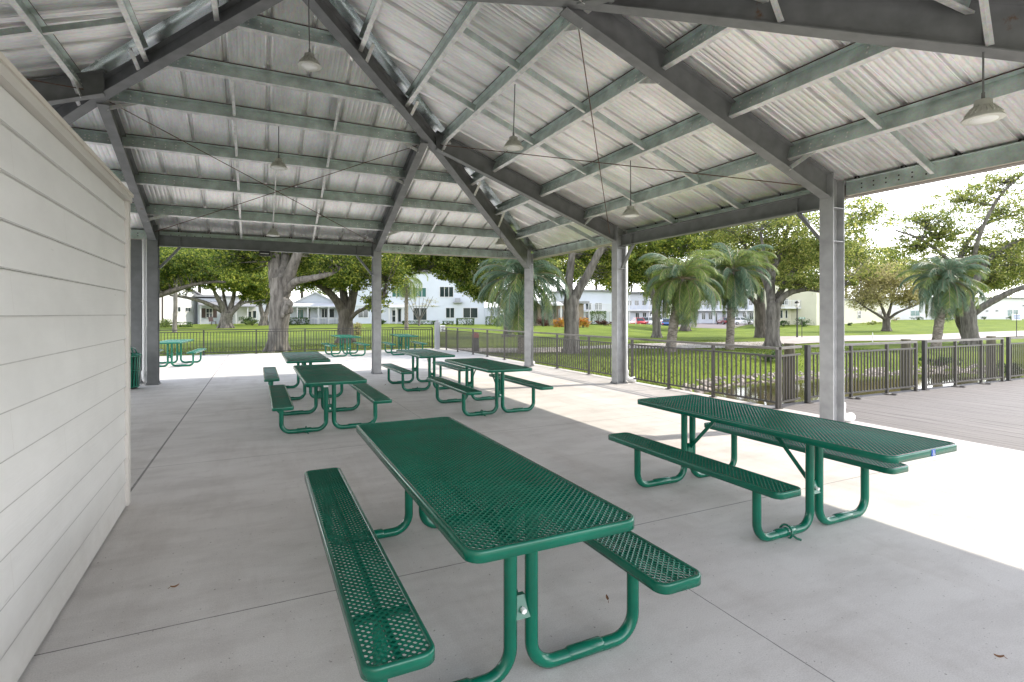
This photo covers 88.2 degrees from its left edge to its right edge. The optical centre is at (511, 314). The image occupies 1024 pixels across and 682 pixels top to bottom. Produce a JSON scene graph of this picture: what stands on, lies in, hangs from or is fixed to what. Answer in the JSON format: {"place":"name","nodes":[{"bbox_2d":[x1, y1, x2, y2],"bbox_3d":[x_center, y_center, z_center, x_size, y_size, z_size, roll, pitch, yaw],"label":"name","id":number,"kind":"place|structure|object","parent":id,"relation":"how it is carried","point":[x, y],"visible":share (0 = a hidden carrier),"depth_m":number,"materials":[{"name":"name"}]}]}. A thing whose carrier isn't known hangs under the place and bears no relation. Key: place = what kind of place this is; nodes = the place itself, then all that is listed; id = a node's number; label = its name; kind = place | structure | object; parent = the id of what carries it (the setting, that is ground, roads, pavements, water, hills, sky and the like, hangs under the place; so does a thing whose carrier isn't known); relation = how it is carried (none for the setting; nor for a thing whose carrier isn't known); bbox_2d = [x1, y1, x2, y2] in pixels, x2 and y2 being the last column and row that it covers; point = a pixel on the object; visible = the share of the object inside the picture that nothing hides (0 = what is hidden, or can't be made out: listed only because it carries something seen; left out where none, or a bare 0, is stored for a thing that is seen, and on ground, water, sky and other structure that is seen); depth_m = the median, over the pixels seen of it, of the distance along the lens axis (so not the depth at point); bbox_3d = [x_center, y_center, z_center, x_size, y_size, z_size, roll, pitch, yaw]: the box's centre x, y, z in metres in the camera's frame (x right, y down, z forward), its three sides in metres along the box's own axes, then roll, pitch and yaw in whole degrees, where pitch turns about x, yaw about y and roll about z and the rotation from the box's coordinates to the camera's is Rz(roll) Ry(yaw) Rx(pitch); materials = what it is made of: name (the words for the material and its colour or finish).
{"place":"outdoors","nodes":[
{"label":"outdoors","id":0,"kind":"place"},
{"bbox_2d":[18,348,1023,681],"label":"concrete slab","id":1,"kind":"structure","parent":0,"point":[914,572],"depth_m":3.44,"materials":[{"name":"grey concrete"}]},
{"bbox_2d":[0,51,133,681],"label":"siding building","id":2,"kind":"structure","parent":1,"relation":"on","point":[66,195],"depth_m":2.73,"materials":[{"name":"paint"}]},
{"bbox_2d":[131,346,141,388],"bbox_3d":[-8.270,1.123,11.280,0.600,0.914,0.600,0,0,-26],"label":"trash receptacle","id":3,"kind":"object","parent":1,"relation":"on","point":[135,367],"visible":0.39,"depth_m":11.25,"materials":[{"name":"green metal"}]},
{"bbox_2d":[131,239,142,383],"bbox_3d":[-8.680,-0.150,12.225,0.200,3.500,0.260,0,0,-26],"label":"steel post","id":4,"kind":"object","parent":1,"relation":"on","point":[136,294],"visible":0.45,"depth_m":12.11,"materials":[{"name":"grey metal"}]},
{"bbox_2d":[160,339,206,366],"bbox_3d":[-10.605,1.220,16.593,1.484,0.760,2.100,0,0,-22],"label":"picnic table","id":5,"kind":"object","parent":1,"relation":"on","point":[180,342],"visible":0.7,"depth_m":16.28,"materials":[{"name":"green metal"}]},
{"bbox_2d":[160,327,433,354],"bbox_3d":[-10.341,1.100,21.348,14.830,1.000,0.110,0,0,-26],"label":"metal railing","id":6,"kind":"object","parent":1,"relation":"on","point":[256,331],"visible":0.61,"depth_m":22.07,"materials":[{"name":"black metal"}]},
{"bbox_2d":[263,351,342,399],"bbox_3d":[-4.208,1.230,10.682,1.484,0.779,2.420,0,0,-26],"label":"picnic table","id":7,"kind":"object","parent":1,"relation":"on","point":[270,375],"visible":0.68,"depth_m":10.08,"materials":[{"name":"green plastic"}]},
{"bbox_2d":[268,364,391,433],"bbox_3d":[-2.729,1.230,7.734,1.484,0.779,2.475,0,0,-26],"label":"picnic table","id":8,"kind":"object","parent":1,"relation":"on","point":[323,376],"visible":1,"depth_m":7.31,"materials":[{"name":"green metal"}]},
{"bbox_2d":[321,335,369,356],"bbox_3d":[-6.489,1.220,20.516,1.484,0.760,2.100,0,0,-29],"label":"picnic table","id":9,"kind":"object","parent":1,"relation":"on","point":[342,345],"visible":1,"depth_m":20.05,"materials":[{"name":"green metal"}]},
{"bbox_2d":[381,334,427,354],"bbox_3d":[-4.375,1.220,21.311,1.484,0.760,2.100,0,0,-24],"label":"picnic table","id":10,"kind":"object","parent":1,"relation":"on","point":[401,336],"visible":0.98,"depth_m":20.91,"materials":[{"name":"green metal"}]},
{"bbox_2d":[381,349,470,391],"bbox_3d":[-1.948,1.230,11.658,1.484,0.779,2.100,0,0,-26],"label":"picnic table","id":11,"kind":"object","parent":1,"relation":"on","point":[428,354],"visible":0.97,"depth_m":11.36,"materials":[{"name":"green metal"}]},
{"bbox_2d":[434,320,444,348],"bbox_3d":[-3.295,0.950,24.039,0.450,1.360,0.224,0,0,-26],"label":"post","id":12,"kind":"object","parent":1,"relation":"on","point":[438,328],"visible":0.94,"depth_m":23.93,"materials":[{"name":"grey metal"}]},
{"bbox_2d":[427,358,553,415],"bbox_3d":[-0.462,1.230,9.030,1.484,0.779,2.175,0,0,-26],"label":"picnic table","id":13,"kind":"object","parent":1,"relation":"on","point":[499,369],"visible":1,"depth_m":8.66,"materials":[{"name":"green metal"}]},
{"bbox_2d":[304,417,700,681],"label":"picnic table","id":14,"kind":"object","parent":1,"relation":"on","point":[424,460],"visible":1,"depth_m":2.39,"materials":[{"name":"green metal"}]},
{"bbox_2d":[0,0,1023,421],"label":"picnic pavilion","id":15,"kind":"structure","parent":1,"relation":"on","point":[398,122],"depth_m":7.91,"materials":[{"name":"grey metal"}]},
{"bbox_2d":[266,224,279,236],"bbox_3d":[-5.557,-1.963,12.285,0.292,0.308,0.292,0,0,-26],"label":"pendant lamp","id":16,"kind":"object","parent":15,"relation":"hanging from","point":[272,232],"visible":1,"depth_m":12.23,"materials":[{"name":"grey metal"}]},
{"bbox_2d":[273,170,276,221],"bbox_3d":[-5.041,-2.545,11.224,0.028,0.825,2.210,0,0,-26],"label":"conduit","id":17,"kind":"object","parent":15,"relation":"attached to","point":[274,194],"visible":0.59,"depth_m":11.17,"materials":[{"name":"grey metal"}]},
{"bbox_2d":[270,126,287,169],"bbox_3d":[-4.113,-2.938,9.307,0.292,0.760,0.292,0,0,-26],"label":"pendant lamp","id":18,"kind":"object","parent":15,"relation":"hanging from","point":[278,163],"visible":1,"depth_m":9.26,"materials":[{"name":"grey metal"}]},
{"bbox_2d":[297,0,320,71],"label":"pendant lamp","id":19,"kind":"object","parent":15,"relation":"hanging from","point":[308,60],"visible":1,"depth_m":6.78,"materials":[{"name":"grey metal"}]},
{"bbox_2d":[495,216,505,245],"bbox_3d":[-0.300,-2.139,13.584,0.292,0.761,0.292,0,0,-26],"label":"pendant lamp","id":20,"kind":"object","parent":15,"relation":"hanging from","point":[500,242],"visible":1,"depth_m":13.53,"materials":[{"name":"grey metal"}]},
{"bbox_2d":[503,84,522,150],"bbox_3d":[0.021,-2.840,7.590,0.292,0.943,0.292,0,0,-26],"label":"pendant lamp","id":21,"kind":"object","parent":15,"relation":"hanging from","point":[513,143],"visible":1,"depth_m":7.54,"materials":[{"name":"grey metal"}]},
{"bbox_2d":[622,160,639,217],"bbox_3d":[1.942,-2.054,8.648,0.292,0.931,0.292,0,0,-26],"label":"pendant lamp","id":22,"kind":"object","parent":15,"relation":"hanging from","point":[630,211],"visible":1,"depth_m":8.59,"materials":[{"name":"grey metal"}]},
{"bbox_2d":[961,26,1006,125],"bbox_3d":[3.958,-2.069,4.435,0.292,0.901,0.292,0,0,-26],"label":"pendant lamp","id":23,"kind":"object","parent":15,"relation":"hanging from","point":[983,110],"visible":0.98,"depth_m":4.39,"materials":[{"name":"grey metal"}]},
{"bbox_2d":[440,326,782,408],"bbox_3d":[0.582,1.080,16.763,0.292,1.040,17.618,0,0,-27],"label":"metal railing","id":24,"kind":"object","parent":1,"relation":"on","point":[467,341],"visible":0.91,"depth_m":11.98,"materials":[{"name":"brown metal"}]},
{"bbox_2d":[608,394,956,541],"bbox_3d":[2.068,1.230,4.327,1.484,0.779,2.366,0,0,-26],"label":"picnic table","id":25,"kind":"object","parent":1,"relation":"on","point":[818,440],"visible":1,"depth_m":4.00,"materials":[{"name":"green metal"}]},
{"bbox_2d":[779,345,801,407],"bbox_3d":[4.834,1.080,9.195,0.810,1.040,0.110,0,0,-37],"label":"metal railing","id":26,"kind":"object","parent":1,"relation":"on","point":[782,400],"visible":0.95,"depth_m":9.17,"materials":[{"name":"brown metal"}]},
{"bbox_2d":[554,289,611,323],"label":"house","id":27,"kind":"structure","parent":0,"point":[599,299],"depth_m":75.00,"materials":[{"name":"white paint"}]},
{"bbox_2d":[410,342,763,352],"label":"sidewalk","id":28,"kind":"structure","parent":0,"point":[680,345],"depth_m":26.46,"materials":[{"name":"concrete"}]},
{"bbox_2d":[160,315,1023,391],"bbox_3d":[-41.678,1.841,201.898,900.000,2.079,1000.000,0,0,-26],"label":"lawn","id":29,"kind":"structure","parent":0,"point":[745,333],"depth_m":36.15,"materials":[{"name":"green plant"}]},
{"bbox_2d":[160,318,171,326],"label":"shrub","id":30,"kind":"object","parent":29,"relation":"on","point":[164,323],"visible":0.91,"depth_m":57.90,"materials":[{"name":"green plant"}]},
{"bbox_2d":[172,279,177,331],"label":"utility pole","id":31,"kind":"object","parent":29,"relation":"on","point":[174,319],"visible":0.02,"depth_m":43.88,"materials":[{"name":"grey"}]},
{"bbox_2d":[160,288,202,324],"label":"white house","id":32,"kind":"structure","parent":29,"relation":"on","point":[186,310],"depth_m":68.76,"materials":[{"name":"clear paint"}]},
{"bbox_2d":[170,321,192,326],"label":"shrub","id":33,"kind":"object","parent":29,"relation":"on","point":[187,324],"visible":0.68,"depth_m":58.90,"materials":[{"name":"green plant"}]},
{"bbox_2d":[160,247,226,297],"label":"oak tree","id":34,"kind":"object","parent":29,"relation":"on","point":[180,264],"visible":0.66,"depth_m":30.02,"materials":[{"name":"green plant"}]},
{"bbox_2d":[161,247,269,327],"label":"oak tree","id":35,"kind":"object","parent":29,"relation":"on","point":[252,286],"visible":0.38,"depth_m":54.26,"materials":[{"name":"green plant"}]},
{"bbox_2d":[194,295,259,323],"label":"porch house","id":36,"kind":"structure","parent":29,"relation":"on","point":[204,312],"depth_m":73.17,"materials":[{"name":"white paint"}]},
{"bbox_2d":[206,308,212,317],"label":"window","id":37,"kind":"structure","parent":36,"relation":"in","point":[209,311],"depth_m":72.72,"materials":[{"name":"grey glass"}]},
{"bbox_2d":[238,316,258,324],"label":"shrub","id":38,"kind":"object","parent":29,"relation":"on","point":[249,319],"visible":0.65,"depth_m":67.88,"materials":[{"name":"green plant"}]},
{"bbox_2d":[246,266,295,325],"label":"oak tree","id":39,"kind":"object","parent":29,"relation":"on","point":[263,321],"visible":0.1,"depth_m":63.80,"materials":[{"name":"grey plant"}]},
{"bbox_2d":[197,249,354,352],"bbox_3d":[-10.385,-3.241,23.332,16.664,10.201,15.504,0,0,-26],"label":"oak tree","id":40,"kind":"object","parent":29,"relation":"on","point":[283,270],"visible":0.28,"depth_m":22.92,"materials":[{"name":"green plant"}]},
{"bbox_2d":[289,317,309,324],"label":"shrub","id":41,"kind":"object","parent":29,"relation":"on","point":[297,320],"visible":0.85,"depth_m":63.86,"materials":[{"name":"green plant"}]},
{"bbox_2d":[289,292,337,323],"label":"porch house","id":42,"kind":"structure","parent":29,"relation":"on","point":[316,308],"depth_m":66.83,"materials":[{"name":"white paint"}]},
{"bbox_2d":[321,308,327,317],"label":"window","id":43,"kind":"structure","parent":42,"relation":"in","point":[324,311],"depth_m":67.30,"materials":[{"name":"grey glass"}]},
{"bbox_2d":[329,308,334,317],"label":"window","id":44,"kind":"structure","parent":42,"relation":"in","point":[331,310],"depth_m":67.60,"materials":[{"name":"grey glass"}]},
{"bbox_2d":[308,286,350,295],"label":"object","id":45,"kind":"object","parent":29,"relation":"on","point":[318,290],"visible":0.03,"depth_m":99.79,"materials":[{"name":"white"}]},
{"bbox_2d":[292,253,414,342],"bbox_3d":[-7.735,-3.630,29.830,16.618,10.886,15.702,0,0,-26],"label":"oak tree","id":46,"kind":"object","parent":29,"relation":"on","point":[356,277],"visible":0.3,"depth_m":28.80,"materials":[{"name":"green plant"}]},
{"bbox_2d":[353,322,364,334],"bbox_3d":[-11.678,1.113,39.967,1.045,1.070,1.309,0,0,43],"label":"shrub","id":47,"kind":"object","parent":29,"relation":"on","point":[357,325],"visible":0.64,"depth_m":39.88,"materials":[{"name":"green plant"}]},
{"bbox_2d":[383,271,428,328],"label":"tree","id":48,"kind":"object","parent":29,"relation":"on","point":[406,294],"visible":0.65,"depth_m":49.83,"materials":[{"name":"green plant"}]},
{"bbox_2d":[401,320,435,324],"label":"shrub","id":49,"kind":"object","parent":29,"relation":"on","point":[422,322],"visible":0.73,"depth_m":61.59,"materials":[{"name":"green plant"}]},
{"bbox_2d":[400,296,437,325],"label":"bare shrub","id":50,"kind":"object","parent":29,"relation":"on","point":[419,317],"visible":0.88,"depth_m":57.97,"materials":[{"name":"grey plant"}]},
{"bbox_2d":[353,270,498,323],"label":"two storey house","id":51,"kind":"structure","parent":29,"relation":"on","point":[452,304],"depth_m":65.58,"materials":[{"name":"white paint"}]},
{"bbox_2d":[358,308,368,317],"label":"window","id":52,"kind":"structure","parent":51,"relation":"in","point":[364,314],"depth_m":64.24,"materials":[{"name":"grey glass"}]},
{"bbox_2d":[397,308,401,321],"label":"window","id":53,"kind":"structure","parent":51,"relation":"in","point":[399,310],"depth_m":64.93,"materials":[{"name":"black glass"}]},
{"bbox_2d":[413,287,425,296],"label":"window","id":54,"kind":"structure","parent":51,"relation":"in","point":[423,292],"depth_m":65.39,"materials":[{"name":"teal glass"}]},
{"bbox_2d":[413,307,426,319],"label":"window","id":55,"kind":"structure","parent":51,"relation":"in","point":[424,317],"depth_m":65.34,"materials":[{"name":"black glass"}]},
{"bbox_2d":[439,286,453,296],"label":"window","id":56,"kind":"structure","parent":51,"relation":"in","point":[444,291],"depth_m":65.87,"materials":[{"name":"black glass"}]},
{"bbox_2d":[446,307,454,317],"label":"window","id":57,"kind":"structure","parent":51,"relation":"in","point":[450,311],"depth_m":65.95,"materials":[{"name":"black glass"}]},
{"bbox_2d":[463,307,477,317],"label":"window","id":58,"kind":"structure","parent":51,"relation":"in","point":[468,312],"depth_m":66.34,"materials":[{"name":"black glass"}]},
{"bbox_2d":[456,318,474,324],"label":"shrub","id":59,"kind":"object","parent":29,"relation":"on","point":[469,323],"visible":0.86,"depth_m":60.56,"materials":[{"name":"green plant"}]},
{"bbox_2d":[381,253,568,336],"bbox_3d":[-0.537,-3.999,36.713,17.988,11.554,16.463,0,0,-26],"label":"oak tree","id":60,"kind":"object","parent":29,"relation":"on","point":[451,269],"visible":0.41,"depth_m":35.47,"materials":[{"name":"green plant"}]},
{"bbox_2d":[472,258,567,275],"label":"tree","id":61,"kind":"object","parent":29,"relation":"on","point":[558,262],"depth_m":83.48,"materials":[{"name":"green plant"}]},
{"bbox_2d":[471,253,570,353],"bbox_3d":[0.344,-0.621,22.278,4.267,4.663,4.477,0,0,-26],"label":"pindo palm","id":62,"kind":"object","parent":29,"relation":"on","point":[510,297],"visible":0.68,"depth_m":21.65,"materials":[{"name":"green plant"}]},
{"bbox_2d":[551,318,563,326],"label":"shrub","id":63,"kind":"object","parent":29,"relation":"on","point":[560,323],"visible":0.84,"depth_m":54.80,"materials":[{"name":"orange plant"}]},
{"bbox_2d":[534,300,588,325],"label":"tan house","id":64,"kind":"structure","parent":29,"relation":"on","point":[560,309],"depth_m":60.81,"materials":[{"name":"beige paint"}]},
{"bbox_2d":[550,258,598,290],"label":"tree","id":65,"kind":"object","parent":29,"relation":"on","point":[565,269],"visible":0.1,"depth_m":93.78,"materials":[{"name":"green plant"}]},
{"bbox_2d":[579,317,591,327],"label":"shrub","id":66,"kind":"object","parent":29,"relation":"on","point":[583,322],"visible":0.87,"depth_m":53.69,"materials":[{"name":"orange plant"}]},
{"bbox_2d":[551,245,636,353],"bbox_3d":[3.524,-2.162,22.745,9.599,8.001,9.787,0,0,35],"label":"oak tree","id":67,"kind":"object","parent":29,"relation":"on","point":[590,259],"visible":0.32,"depth_m":22.51,"materials":[{"name":"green plant"}]},
{"bbox_2d":[590,310,606,324],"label":"shrub","id":68,"kind":"object","parent":29,"relation":"on","point":[599,317],"visible":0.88,"depth_m":69.81,"materials":[{"name":"green plant"}]},
{"bbox_2d":[595,318,611,325],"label":"shrub","id":69,"kind":"object","parent":29,"relation":"on","point":[604,322],"visible":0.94,"depth_m":65.82,"materials":[{"name":"red plant"}]},
{"bbox_2d":[628,291,669,322],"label":"apartment block","id":70,"kind":"structure","parent":29,"relation":"on","point":[637,308],"depth_m":122.46,"materials":[{"name":"white paint"}]},
{"bbox_2d":[600,227,739,337],"bbox_3d":[10.583,-3.589,36.473,12.542,10.744,12.570,0,0,-26],"label":"oak tree","id":71,"kind":"object","parent":29,"relation":"on","point":[679,247],"visible":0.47,"depth_m":35.10,"materials":[{"name":"green plant"}]},
{"bbox_2d":[637,261,721,330],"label":"oak tree","id":72,"kind":"object","parent":29,"relation":"on","point":[681,327],"visible":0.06,"depth_m":65.50,"materials":[{"name":"green plant"}]},
{"bbox_2d":[635,249,727,351],"bbox_3d":[7.539,-0.516,23.141,3.938,4.505,3.866,0,0,-26],"label":"pindo palm","id":73,"kind":"object","parent":29,"relation":"on","point":[678,289],"visible":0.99,"depth_m":22.78,"materials":[{"name":"green plant"}]},
{"bbox_2d":[691,293,753,322],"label":"apartment block","id":74,"kind":"structure","parent":29,"relation":"on","point":[706,315],"depth_m":124.80,"materials":[{"name":"white paint"}]},
{"bbox_2d":[697,242,779,349],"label":"pindo palm","id":75,"kind":"object","parent":29,"relation":"on","point":[735,272],"visible":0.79,"depth_m":24.02,"materials":[{"name":"green plant"}]},
{"bbox_2d":[746,350,782,361],"bbox_3d":[9.467,1.542,19.471,1.522,0.513,1.050,0,0,-26],"label":"shrub","id":76,"kind":"object","parent":29,"relation":"on","point":[770,353],"visible":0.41,"depth_m":19.43,"materials":[{"name":"green plant"}]},
{"bbox_2d":[725,240,818,337],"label":"oak tree","id":77,"kind":"object","parent":29,"relation":"on","point":[760,311],"visible":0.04,"depth_m":35.73,"materials":[{"name":"green plant"}]},
{"bbox_2d":[754,285,800,325],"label":"stair building","id":78,"kind":"structure","parent":29,"relation":"on","point":[786,308],"depth_m":80.92,"materials":[{"name":"beige paint"}]},
{"bbox_2d":[784,343,794,402],"bbox_3d":[5.121,1.770,9.745,0.200,2.460,0.195,0,0,-26],"label":"wooden piling","id":79,"kind":"object","parent":29,"relation":"on","point":[789,351],"visible":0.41,"depth_m":9.67,"materials":[{"name":"brown wood"}]},
{"bbox_2d":[687,195,902,346],"bbox_3d":[14.639,-2.229,26.939,11.041,8.120,5.884,0,0,6],"label":"oak tree","id":80,"kind":"object","parent":29,"relation":"on","point":[801,252],"visible":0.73,"depth_m":26.68,"materials":[{"name":"green plant"}]},
{"bbox_2d":[795,301,799,336],"bbox_3d":[19.440,0.327,36.000,0.340,2.550,0.340,0,0,-26],"label":"lamp post","id":81,"kind":"object","parent":29,"relation":"on","point":[797,304],"visible":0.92,"depth_m":35.96,"materials":[{"name":"black"}]},
{"bbox_2d":[794,319,810,326],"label":"shrub","id":82,"kind":"object","parent":29,"relation":"on","point":[804,322],"visible":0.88,"depth_m":75.87,"materials":[{"name":"green plant"}]},
{"bbox_2d":[680,364,998,393],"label":"bank rocks","id":83,"kind":"object","parent":29,"relation":"on","point":[720,379],"visible":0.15,"depth_m":17.48,"materials":[{"name":"grey stone"}]},
{"bbox_2d":[791,291,890,324],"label":"yellow building","id":84,"kind":"structure","parent":29,"relation":"on","point":[809,305],"depth_m":80.91,"materials":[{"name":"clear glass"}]},
{"bbox_2d":[844,250,925,330],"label":"oak tree","id":85,"kind":"object","parent":29,"relation":"on","point":[875,290],"visible":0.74,"depth_m":48.10,"materials":[{"name":"green plant"}]},
{"bbox_2d":[873,245,912,276],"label":"tree","id":86,"kind":"object","parent":29,"relation":"on","point":[892,260],"visible":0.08,"depth_m":142.91,"materials":[{"name":"green plant"}]},
{"bbox_2d":[854,297,1023,319],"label":"long white building","id":87,"kind":"structure","parent":29,"relation":"on","point":[1004,308],"depth_m":110.31,"materials":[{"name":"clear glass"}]},
{"bbox_2d":[918,356,967,365],"bbox_3d":[17.064,1.863,20.941,1.874,0.465,0.858,0,0,2],"label":"shrub","id":88,"kind":"object","parent":29,"relation":"on","point":[919,359],"visible":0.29,"depth_m":20.83,"materials":[{"name":"green plant"}]},
{"bbox_2d":[895,254,992,348],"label":"pindo palm","id":89,"kind":"object","parent":29,"relation":"on","point":[947,287],"visible":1,"depth_m":24.79,"materials":[{"name":"green plant"}]},
{"bbox_2d":[883,165,1023,344],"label":"oak tree","id":90,"kind":"object","parent":29,"relation":"on","point":[967,322],"visible":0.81,"depth_m":28.54,"materials":[{"name":"green plant"}]},
{"bbox_2d":[1012,313,1021,336],"bbox_3d":[34.407,0.754,36.000,0.660,1.700,0.047,0,0,-2],"label":"notice sign","id":91,"kind":"object","parent":29,"relation":"on","point":[1016,316],"visible":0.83,"depth_m":35.99,"materials":[{"name":"white"}]},
{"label":"boardwalk joists","id":92,"kind":"structure","parent":29,"relation":"on","visible":0},
{"bbox_2d":[768,378,1023,450],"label":"boardwalk","id":93,"kind":"structure","parent":92,"relation":"on","point":[992,414],"depth_m":8.79,"materials":[{"name":"grey wood"}]},
{"bbox_2d":[804,341,919,402],"bbox_3d":[6.907,1.077,10.213,3.525,1.045,0.235,0,0,-26],"label":"deck railing","id":94,"kind":"object","parent":93,"relation":"on","point":[807,374],"visible":0.84,"depth_m":10.38,"materials":[{"name":"brown metal"}]},
{"bbox_2d":[921,338,1004,389],"bbox_3d":[10.227,1.077,11.811,3.395,1.045,0.235,0,0,-26],"label":"deck railing","id":95,"kind":"object","parent":93,"relation":"on","point":[981,362],"visible":1,"depth_m":11.81,"materials":[{"name":"brown metal"}]},
{"bbox_2d":[1006,337,1023,380],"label":"deck railing","id":96,"kind":"object","parent":93,"relation":"on","point":[1014,359],"visible":1,"depth_m":12.83,"materials":[{"name":"brown metal"}]},
{"bbox_2d":[192,165,1023,314],"label":"sky","id":97,"kind":"structure","parent":0,"point":[904,199],"materials":[{"name":"white"}]},
{"bbox_2d":[678,322,753,328],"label":"parking lot","id":98,"kind":"structure","parent":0,"point":[711,325],"depth_m":99.55,"materials":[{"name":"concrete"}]},
{"bbox_2d":[629,318,646,323],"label":"parked car","id":99,"kind":"object","parent":98,"relation":"on","point":[637,321],"visible":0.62,"depth_m":94.72,"materials":[{"name":"red paint"}]},
{"bbox_2d":[735,317,751,324],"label":"parked car","id":100,"kind":"object","parent":98,"relation":"on","point":[739,320],"visible":0.4,"depth_m":111.08,"materials":[{"name":"white paint"}]},
{"bbox_2d":[702,370,1023,404],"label":"pond","id":101,"kind":"structure","parent":0,"point":[801,387],"depth_m":15.90,"materials":[{"name":"liquid"}]},
{"bbox_2d":[900,339,910,390],"bbox_3d":[8.473,1.770,11.358,0.200,2.460,0.195,0,0,-26],"label":"wooden piling","id":102,"kind":"object","parent":101,"relation":"in","point":[906,345],"visible":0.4,"depth_m":11.29,"materials":[{"name":"brown wood"}]},
{"bbox_2d":[986,336,995,381],"bbox_3d":[11.726,1.770,12.923,0.200,2.460,0.195,0,0,-26],"label":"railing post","id":103,"kind":"object","parent":101,"relation":"in","point":[990,341],"visible":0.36,"depth_m":12.88,"materials":[{"name":"grey metal"}]},
{"bbox_2d":[780,331,1023,343],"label":"road","id":104,"kind":"structure","parent":0,"point":[798,339],"depth_m":35.47,"materials":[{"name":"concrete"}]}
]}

